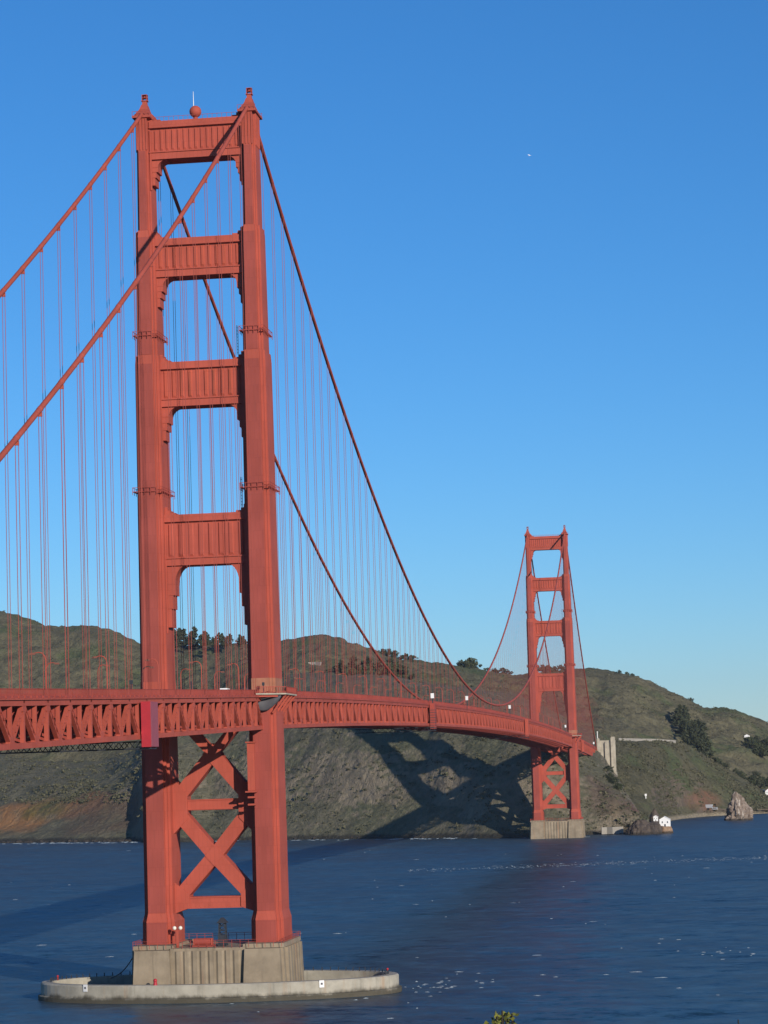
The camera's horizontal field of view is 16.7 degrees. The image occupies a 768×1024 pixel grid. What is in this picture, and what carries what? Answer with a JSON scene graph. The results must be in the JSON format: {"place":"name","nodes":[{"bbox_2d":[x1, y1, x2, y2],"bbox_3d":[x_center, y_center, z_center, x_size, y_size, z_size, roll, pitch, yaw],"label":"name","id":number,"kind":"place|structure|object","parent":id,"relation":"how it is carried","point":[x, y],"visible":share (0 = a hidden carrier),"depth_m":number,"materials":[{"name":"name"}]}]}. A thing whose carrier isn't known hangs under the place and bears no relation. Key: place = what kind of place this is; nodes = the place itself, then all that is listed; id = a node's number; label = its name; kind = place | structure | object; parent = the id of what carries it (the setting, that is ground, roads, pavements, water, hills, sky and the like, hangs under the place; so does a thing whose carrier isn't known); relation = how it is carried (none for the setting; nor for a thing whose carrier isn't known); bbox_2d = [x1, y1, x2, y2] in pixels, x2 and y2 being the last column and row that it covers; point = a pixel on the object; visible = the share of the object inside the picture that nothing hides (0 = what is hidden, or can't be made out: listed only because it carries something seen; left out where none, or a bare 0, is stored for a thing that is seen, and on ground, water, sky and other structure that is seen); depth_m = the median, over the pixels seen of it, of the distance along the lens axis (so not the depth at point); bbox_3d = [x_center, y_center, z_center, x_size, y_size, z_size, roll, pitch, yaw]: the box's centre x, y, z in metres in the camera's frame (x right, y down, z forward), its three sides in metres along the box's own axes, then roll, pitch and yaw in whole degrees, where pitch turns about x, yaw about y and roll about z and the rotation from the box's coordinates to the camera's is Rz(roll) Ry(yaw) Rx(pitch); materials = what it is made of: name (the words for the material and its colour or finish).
{"place":"outdoors","nodes":[
{"label":"outdoors","id":0,"kind":"place"},
{"bbox_2d":[0,671,654,842],"bbox_3d":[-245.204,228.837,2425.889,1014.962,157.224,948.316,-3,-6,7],"label":"headland","id":1,"kind":"structure","parent":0,"point":[419,811],"depth_m":2127.36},
{"bbox_2d":[1,831,624,842],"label":"shore boulders","id":2,"kind":"object","parent":1,"relation":"on","point":[118,840],"visible":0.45,"depth_m":2215.44,"materials":[{"name":"stone"}]},
{"bbox_2d":[0,672,646,832],"bbox_3d":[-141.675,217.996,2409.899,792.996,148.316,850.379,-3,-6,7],"label":"scrub","id":3,"kind":"object","parent":1,"relation":"on","point":[76,793],"visible":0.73,"depth_m":2239.49,"materials":[{"name":"green plant"}]},
{"bbox_2d":[597,737,617,775],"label":"bridge pylon","id":4,"kind":"object","parent":1,"relation":"on","point":[606,749],"visible":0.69,"depth_m":2253.97,"materials":[{"name":"concrete"}]},
{"bbox_2d":[0,789,767,1023],"bbox_3d":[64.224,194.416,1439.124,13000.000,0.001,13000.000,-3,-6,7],"label":"sea","id":5,"kind":"structure","parent":0,"point":[444,931],"depth_m":914.87,"materials":[{"name":"liquid"}]},
{"bbox_2d":[132,87,303,984],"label":"bridge tower","id":6,"kind":"structure","parent":5,"relation":"in","point":[271,950],"depth_m":655.28,"materials":[{"name":"red metal"}]},
{"bbox_2d":[0,688,262,750],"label":"bridge deck","id":7,"kind":"structure","parent":6,"relation":"attached to","point":[107,715],"depth_m":491.86,"materials":[{"name":"metal"}]},
{"bbox_2d":[0,701,158,753],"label":"maintenance traveller","id":8,"kind":"object","parent":7,"relation":"hanging from","point":[149,725],"visible":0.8,"depth_m":513.04,"materials":[{"name":"metal"}]},
{"bbox_2d":[245,741,257,805],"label":"hanging scaffold","id":9,"kind":"object","parent":7,"relation":"hanging from","point":[251,766],"visible":1,"depth_m":645.00,"materials":[{"name":"red metal"}]},
{"bbox_2d":[173,926,181,947],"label":"twin floodlight","id":10,"kind":"object","parent":6,"relation":"on","point":[177,934],"visible":1,"depth_m":642.42,"materials":[{"name":"red metal"}]},
{"bbox_2d":[189,106,200,118],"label":"beacon","id":11,"kind":"structure","parent":6,"relation":"on","point":[193,110],"depth_m":669.96,"materials":[{"name":"red metal"}]},
{"bbox_2d":[192,938,214,946],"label":"winch","id":12,"kind":"object","parent":6,"relation":"on","point":[201,944],"visible":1,"depth_m":641.95,"materials":[{"name":"red metal"}]},
{"bbox_2d":[217,917,227,945],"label":"dark gantry","id":13,"kind":"object","parent":6,"relation":"on","point":[222,936],"visible":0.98,"depth_m":643.05,"materials":[{"name":"metal"}]},
{"bbox_2d":[256,686,296,713],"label":"sidewalk platform","id":14,"kind":"structure","parent":6,"relation":"attached to","point":[290,693],"depth_m":647.48,"materials":[{"name":"metal"}]},
{"bbox_2d":[258,695,280,710],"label":"hanging sheet","id":15,"kind":"object","parent":14,"relation":"hanging from","point":[266,703],"visible":0.77,"depth_m":645.59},
{"bbox_2d":[0,113,559,725],"bbox_3d":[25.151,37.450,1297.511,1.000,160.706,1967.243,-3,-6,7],"label":"cable","id":16,"kind":"object","parent":6,"relation":"attached to","point":[64,217],"visible":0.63,"depth_m":747.50,"materials":[{"name":"paint"}]},
{"bbox_2d":[2,287,11,687],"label":"suspender","id":17,"kind":"object","parent":16,"relation":"hanging from","point":[5,290],"visible":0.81,"depth_m":526.99,"materials":[{"name":"metal"}]},
{"bbox_2d":[21,265,31,693],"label":"suspender","id":18,"kind":"object","parent":16,"relation":"hanging from","point":[24,266],"visible":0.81,"depth_m":542.38,"materials":[{"name":"metal"}]},
{"bbox_2d":[38,243,50,688],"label":"suspender","id":19,"kind":"object","parent":16,"relation":"hanging from","point":[42,244],"visible":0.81,"depth_m":557.78,"materials":[{"name":"metal"}]},
{"bbox_2d":[57,222,68,687],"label":"suspender","id":20,"kind":"object","parent":16,"relation":"hanging from","point":[59,223],"visible":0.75,"depth_m":575.22,"materials":[{"name":"metal"}]},
{"bbox_2d":[73,201,85,688],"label":"suspender","id":21,"kind":"object","parent":16,"relation":"hanging from","point":[76,203],"visible":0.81,"depth_m":588.85,"materials":[{"name":"metal"}]},
{"bbox_2d":[88,181,101,685],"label":"suspender","id":22,"kind":"object","parent":16,"relation":"hanging from","point":[91,182],"visible":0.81,"depth_m":604.17,"materials":[{"name":"metal"}]},
{"bbox_2d":[103,162,117,692],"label":"suspender","id":23,"kind":"object","parent":16,"relation":"hanging from","point":[106,163],"visible":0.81,"depth_m":619.70,"materials":[{"name":"metal"}]},
{"bbox_2d":[117,143,131,677],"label":"suspender","id":24,"kind":"object","parent":16,"relation":"hanging from","point":[120,144],"visible":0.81,"depth_m":634.88,"materials":[{"name":"metal"}]},
{"bbox_2d":[130,125,145,676],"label":"suspender","id":25,"kind":"object","parent":16,"relation":"hanging from","point":[133,126],"visible":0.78,"depth_m":650.91,"materials":[{"name":"metal"}]},
{"bbox_2d":[169,185,184,688],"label":"suspender","id":26,"kind":"object","parent":16,"relation":"hanging from","point":[171,188],"visible":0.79,"depth_m":695.23,"materials":[{"name":"metal"}]},
{"bbox_2d":[182,221,195,674],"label":"suspender","id":27,"kind":"object","parent":16,"relation":"hanging from","point":[184,223],"visible":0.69,"depth_m":709.85,"materials":[{"name":"metal"}]},
{"bbox_2d":[195,287,206,668],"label":"suspender","id":28,"kind":"object","parent":16,"relation":"hanging from","point":[200,488],"visible":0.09,"depth_m":724.47,"materials":[{"name":"metal"}]},
{"bbox_2d":[204,284,217,679],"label":"suspender","id":29,"kind":"object","parent":16,"relation":"hanging from","point":[207,286],"visible":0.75,"depth_m":740.03,"materials":[{"name":"metal"}]},
{"bbox_2d":[216,314,227,687],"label":"suspender","id":30,"kind":"object","parent":16,"relation":"hanging from","point":[218,316],"visible":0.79,"depth_m":754.57,"materials":[{"name":"metal"}]},
{"bbox_2d":[226,341,237,673],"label":"suspender","id":31,"kind":"object","parent":16,"relation":"hanging from","point":[228,343],"visible":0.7,"depth_m":769.54,"materials":[{"name":"metal"}]},
{"bbox_2d":[239,427,247,689],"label":"suspender","id":32,"kind":"object","parent":16,"relation":"hanging from","point":[243,606],"depth_m":780.92,"materials":[{"name":"metal"}]},
{"bbox_2d":[282,476,289,677],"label":"suspender","id":33,"kind":"object","parent":16,"relation":"hanging from","point":[285,580],"visible":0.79,"depth_m":858.42,"materials":[{"name":"metal"}]},
{"bbox_2d":[290,494,297,690],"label":"suspender","id":34,"kind":"object","parent":16,"relation":"hanging from","point":[293,596],"visible":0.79,"depth_m":873.05,"materials":[{"name":"metal"}]},
{"bbox_2d":[305,529,311,691],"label":"suspender","id":35,"kind":"object","parent":16,"relation":"hanging from","point":[309,606],"visible":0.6,"depth_m":902.76,"materials":[{"name":"metal"}]},
{"bbox_2d":[312,544,318,691],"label":"suspender","id":36,"kind":"object","parent":16,"relation":"hanging from","point":[316,611],"visible":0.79,"depth_m":917.71,"materials":[{"name":"metal"}]},
{"bbox_2d":[320,558,325,691],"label":"suspender","id":37,"kind":"object","parent":16,"relation":"hanging from","point":[323,622],"visible":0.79,"depth_m":932.49,"materials":[{"name":"metal"}]},
{"bbox_2d":[0,106,596,747],"bbox_3d":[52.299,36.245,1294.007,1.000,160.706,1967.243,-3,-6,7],"label":"cable","id":38,"kind":"object","parent":6,"relation":"attached to","point":[98,332],"visible":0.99,"depth_m":689.34,"materials":[{"name":"paint"}]},
{"bbox_2d":[13,433,22,695],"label":"suspender","id":39,"kind":"object","parent":38,"relation":"hanging from","point":[18,435],"visible":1,"depth_m":431.00,"materials":[{"name":"metal"}]},
{"bbox_2d":[36,405,48,702],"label":"suspender","id":40,"kind":"object","parent":38,"relation":"hanging from","point":[42,409],"visible":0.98,"depth_m":446.27,"materials":[{"name":"metal"}]},
{"bbox_2d":[59,378,70,699],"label":"suspender","id":41,"kind":"object","parent":38,"relation":"hanging from","point":[63,380],"visible":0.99,"depth_m":462.00,"materials":[{"name":"metal"}]},
{"bbox_2d":[79,352,91,700],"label":"suspender","id":42,"kind":"object","parent":38,"relation":"hanging from","point":[83,354],"visible":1,"depth_m":477.29,"materials":[{"name":"metal"}]},
{"bbox_2d":[98,327,109,688],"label":"suspender","id":43,"kind":"object","parent":38,"relation":"hanging from","point":[102,329],"visible":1,"depth_m":492.70,"materials":[{"name":"metal"}]},
{"bbox_2d":[116,303,129,700],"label":"suspender","id":44,"kind":"object","parent":38,"relation":"hanging from","point":[120,305],"visible":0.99,"depth_m":508.01,"materials":[{"name":"metal"}]},
{"bbox_2d":[132,280,145,694],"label":"suspender","id":45,"kind":"object","parent":38,"relation":"hanging from","point":[136,281],"visible":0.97,"depth_m":523.39,"materials":[{"name":"metal"}]},
{"bbox_2d":[164,236,177,694],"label":"suspender","id":46,"kind":"object","parent":38,"relation":"hanging from","point":[167,237],"visible":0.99,"depth_m":554.33,"materials":[{"name":"metal"}]},
{"bbox_2d":[178,215,193,699],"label":"suspender","id":47,"kind":"object","parent":38,"relation":"hanging from","point":[181,216],"visible":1,"depth_m":569.71,"materials":[{"name":"metal"}]},
{"bbox_2d":[191,194,207,699],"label":"suspender","id":48,"kind":"object","parent":38,"relation":"hanging from","point":[194,195],"visible":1,"depth_m":585.30,"materials":[{"name":"metal"}]},
{"bbox_2d":[203,174,220,699],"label":"suspender","id":49,"kind":"object","parent":38,"relation":"hanging from","point":[206,175],"visible":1,"depth_m":600.31,"materials":[{"name":"metal"}]},
{"bbox_2d":[216,155,232,694],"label":"suspender","id":50,"kind":"object","parent":38,"relation":"hanging from","point":[218,156],"visible":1,"depth_m":615.90,"materials":[{"name":"metal"}]},
{"bbox_2d":[226,136,244,694],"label":"suspender","id":51,"kind":"object","parent":38,"relation":"hanging from","point":[229,137],"visible":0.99,"depth_m":631.61,"materials":[{"name":"metal"}]},
{"bbox_2d":[237,118,256,697],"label":"suspender","id":52,"kind":"object","parent":38,"relation":"hanging from","point":[240,119],"visible":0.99,"depth_m":646.87,"materials":[{"name":"metal"}]},
{"bbox_2d":[270,181,286,685],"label":"suspender","id":53,"kind":"object","parent":38,"relation":"hanging from","point":[271,182],"visible":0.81,"depth_m":691.95,"materials":[{"name":"metal"}]},
{"bbox_2d":[280,215,296,687],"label":"suspender","id":54,"kind":"object","parent":38,"relation":"hanging from","point":[282,217],"visible":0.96,"depth_m":706.81,"materials":[{"name":"metal"}]},
{"bbox_2d":[290,248,306,699],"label":"suspender","id":55,"kind":"object","parent":38,"relation":"hanging from","point":[291,250],"visible":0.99,"depth_m":721.20,"materials":[{"name":"metal"}]},
{"bbox_2d":[300,279,314,695],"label":"suspender","id":56,"kind":"object","parent":38,"relation":"hanging from","point":[301,281],"visible":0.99,"depth_m":736.06,"materials":[{"name":"metal"}]},
{"bbox_2d":[309,309,322,693],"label":"suspender","id":57,"kind":"object","parent":38,"relation":"hanging from","point":[311,310],"visible":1,"depth_m":750.63,"materials":[{"name":"metal"}]},
{"bbox_2d":[318,335,330,691],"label":"suspender","id":58,"kind":"object","parent":38,"relation":"hanging from","point":[319,338],"visible":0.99,"depth_m":765.71,"materials":[{"name":"metal"}]},
{"bbox_2d":[326,363,338,696],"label":"suspender","id":59,"kind":"object","parent":38,"relation":"hanging from","point":[328,364],"visible":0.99,"depth_m":780.44,"materials":[{"name":"metal"}]},
{"bbox_2d":[334,388,345,685],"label":"suspender","id":60,"kind":"object","parent":38,"relation":"hanging from","point":[336,389],"visible":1,"depth_m":795.27,"materials":[{"name":"metal"}]},
{"bbox_2d":[342,411,352,697],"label":"suspender","id":61,"kind":"object","parent":38,"relation":"hanging from","point":[344,412],"visible":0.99,"depth_m":810.02,"materials":[{"name":"metal"}]},
{"bbox_2d":[349,432,359,697],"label":"suspender","id":62,"kind":"object","parent":38,"relation":"hanging from","point":[351,434],"visible":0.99,"depth_m":825.21,"materials":[{"name":"metal"}]},
{"bbox_2d":[357,452,367,701],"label":"suspender","id":63,"kind":"object","parent":38,"relation":"hanging from","point":[361,575],"visible":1,"depth_m":839.65,"materials":[{"name":"metal"}]},
{"bbox_2d":[364,473,372,698],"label":"suspender","id":64,"kind":"object","parent":38,"relation":"hanging from","point":[369,582],"visible":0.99,"depth_m":854.57,"materials":[{"name":"metal"}]},
{"bbox_2d":[371,491,379,698],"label":"suspender","id":65,"kind":"object","parent":38,"relation":"hanging from","point":[374,591],"visible":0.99,"depth_m":869.37,"materials":[{"name":"metal"}]},
{"bbox_2d":[377,509,385,699],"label":"suspender","id":66,"kind":"object","parent":38,"relation":"hanging from","point":[382,602],"visible":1,"depth_m":884.13,"materials":[{"name":"metal"}]},
{"bbox_2d":[384,526,390,699],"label":"suspender","id":67,"kind":"object","parent":38,"relation":"hanging from","point":[388,611],"visible":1,"depth_m":898.94,"materials":[{"name":"metal"}]},
{"bbox_2d":[390,541,396,695],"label":"suspender","id":68,"kind":"object","parent":38,"relation":"hanging from","point":[392,618],"visible":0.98,"depth_m":913.98,"materials":[{"name":"metal"}]},
{"bbox_2d":[396,556,401,698],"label":"suspender","id":69,"kind":"object","parent":38,"relation":"hanging from","point":[398,628],"visible":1,"depth_m":928.64,"materials":[{"name":"metal"}]},
{"bbox_2d":[401,568,407,700],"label":"suspender","id":70,"kind":"object","parent":38,"relation":"hanging from","point":[403,628],"visible":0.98,"depth_m":943.82,"materials":[{"name":"metal"}]},
{"bbox_2d":[181,690,572,747],"bbox_3d":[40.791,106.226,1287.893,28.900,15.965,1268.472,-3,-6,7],"label":"bridge deck","id":71,"kind":"structure","parent":6,"relation":"attached to","point":[328,710],"depth_m":958.26,"materials":[{"name":"metal"}]},
{"bbox_2d":[354,693,436,733],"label":"maintenance traveller","id":72,"kind":"object","parent":71,"relation":"on","point":[433,722],"visible":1,"depth_m":1005.83,"materials":[{"name":"red metal"}]},
{"bbox_2d":[473,719,528,739],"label":"maintenance traveller","id":73,"kind":"object","parent":71,"relation":"on","point":[526,735],"visible":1,"depth_m":1468.42,"materials":[{"name":"red metal"}]},
{"bbox_2d":[38,967,401,1003],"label":"pier fender","id":74,"kind":"object","parent":5,"relation":"in","point":[122,989],"visible":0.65,"depth_m":632.83,"materials":[{"name":"concrete"}]},
{"bbox_2d":[15,847,765,1018],"bbox_3d":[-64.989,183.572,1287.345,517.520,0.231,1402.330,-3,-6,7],"label":"whitecaps","id":75,"kind":"object","parent":5,"relation":"on","point":[519,902],"visible":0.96,"depth_m":979.12,"materials":[{"name":"white liquid"}]},
{"bbox_2d":[524,525,585,838],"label":"bridge tower","id":76,"kind":"structure","parent":5,"relation":"in","point":[573,826],"depth_m":1917.32,"materials":[{"name":"red metal"}]},
{"bbox_2d":[541,737,596,755],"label":"bridge deck","id":77,"kind":"structure","parent":76,"relation":"attached to","point":[589,749],"depth_m":2055.34,"materials":[{"name":"metal"}]},
{"bbox_2d":[601,827,622,833],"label":"sea wall","id":78,"kind":"structure","parent":5,"relation":"on","point":[611,830],"depth_m":1952.96,"materials":[{"name":"concrete"}]},
{"bbox_2d":[625,820,650,834],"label":"sea rock","id":79,"kind":"object","parent":5,"relation":"in","point":[639,827],"visible":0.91,"depth_m":1925.07,"materials":[{"name":"stone"}]},
{"bbox_2d":[648,809,659,823],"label":"sea rock","id":80,"kind":"object","parent":5,"relation":"in","point":[653,813],"visible":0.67,"depth_m":2081.01,"materials":[{"name":"stone"}]},
{"bbox_2d":[649,822,661,833],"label":"sea rock","id":81,"kind":"object","parent":5,"relation":"in","point":[656,827],"visible":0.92,"depth_m":1926.07,"materials":[{"name":"stone"}]},
{"bbox_2d":[661,826,672,833],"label":"sea rock","id":82,"kind":"object","parent":5,"relation":"in","point":[667,829],"visible":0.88,"depth_m":1937.13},
{"bbox_2d":[659,816,670,826],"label":"lighthouse building","id":83,"kind":"structure","parent":82,"relation":"on","point":[665,821],"depth_m":1939.22,"materials":[{"name":"white paint"}]},
{"bbox_2d":[724,791,753,820],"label":"sea rock","id":84,"kind":"object","parent":5,"relation":"in","point":[738,808],"visible":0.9,"depth_m":2270.63,"materials":[{"name":"stone"}]},
{"bbox_2d":[0,611,767,789],"bbox_3d":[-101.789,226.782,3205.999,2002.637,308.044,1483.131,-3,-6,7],"label":"hills","id":85,"kind":"structure","parent":0,"point":[631,721],"depth_m":2900.28,"materials":[{"name":"plant"}]},
{"bbox_2d":[186,626,202,648],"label":"cypress tree","id":86,"kind":"object","parent":85,"relation":"on","point":[197,640],"visible":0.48,"depth_m":2973.71,"materials":[{"name":"green plant"}]},
{"bbox_2d":[359,662,383,674],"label":"broadleaf tree","id":87,"kind":"object","parent":85,"relation":"on","point":[366,670],"visible":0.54,"depth_m":2521.04,"materials":[{"name":"green plant"}]},
{"bbox_2d":[0,610,767,747],"bbox_3d":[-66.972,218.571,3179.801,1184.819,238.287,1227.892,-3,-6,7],"label":"scrub","id":88,"kind":"object","parent":85,"relation":"on","point":[466,678],"visible":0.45,"depth_m":2924.15,"materials":[{"name":"green plant"}]},
{"bbox_2d":[381,662,409,678],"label":"broadleaf tree","id":89,"kind":"object","parent":85,"relation":"on","point":[393,666],"visible":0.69,"depth_m":2545.38,"materials":[{"name":"green plant"}]},
{"bbox_2d":[395,665,415,679],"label":"broadleaf tree","id":90,"kind":"object","parent":85,"relation":"on","point":[404,674],"visible":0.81,"depth_m":2543.13,"materials":[{"name":"green plant"}]},
{"bbox_2d":[459,657,477,668],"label":"broadleaf tree","id":91,"kind":"object","parent":85,"relation":"on","point":[471,659],"visible":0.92,"depth_m":2982.36,"materials":[{"name":"green plant"}]},
{"bbox_2d":[670,708,681,725],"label":"cypress tree","id":92,"kind":"object","parent":85,"relation":"on","point":[674,717],"visible":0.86,"depth_m":2877.15,"materials":[{"name":"green plant"}]},
{"bbox_2d":[680,729,690,744],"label":"cypress tree","id":93,"kind":"object","parent":85,"relation":"on","point":[683,736],"visible":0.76,"depth_m":2761.44,"materials":[{"name":"green plant"}]},
{"bbox_2d":[689,735,700,749],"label":"cypress tree","id":94,"kind":"object","parent":85,"relation":"on","point":[695,741],"visible":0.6,"depth_m":2713.94,"materials":[{"name":"green plant"}]},
{"bbox_2d":[753,746,767,757],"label":"broadleaf tree","id":95,"kind":"object","parent":85,"relation":"on","point":[762,752],"visible":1,"depth_m":2810.48,"materials":[{"name":"green plant"}]},
{"bbox_2d":[0,0,767,720],"label":"sky","id":96,"kind":"structure","parent":0,"point":[572,333],"materials":[{"name":"blue"}]},
{"bbox_2d":[615,740,767,820],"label":"slope","id":97,"kind":"structure","parent":0,"point":[687,801],"depth_m":2440.44,"materials":[{"name":"plant"}]},
{"bbox_2d":[618,738,675,742],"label":"roadside wall","id":98,"kind":"structure","parent":97,"relation":"on","point":[634,739],"depth_m":2473.92,"materials":[{"name":"concrete"}]},
{"bbox_2d":[602,738,767,817],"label":"scrub","id":99,"kind":"object","parent":97,"relation":"on","point":[753,806],"visible":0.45,"depth_m":2461.09,"materials":[{"name":"green plant"}]},
{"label":"bluff","id":100,"kind":"structure","parent":0,"visible":0},
{"bbox_2d":[484,1011,519,1023],"bbox_3d":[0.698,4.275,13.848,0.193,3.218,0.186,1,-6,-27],"label":"shrub","id":101,"kind":"object","parent":100,"relation":"on","point":[498,1018],"visible":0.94,"depth_m":14.01,"materials":[{"name":"green plant"}]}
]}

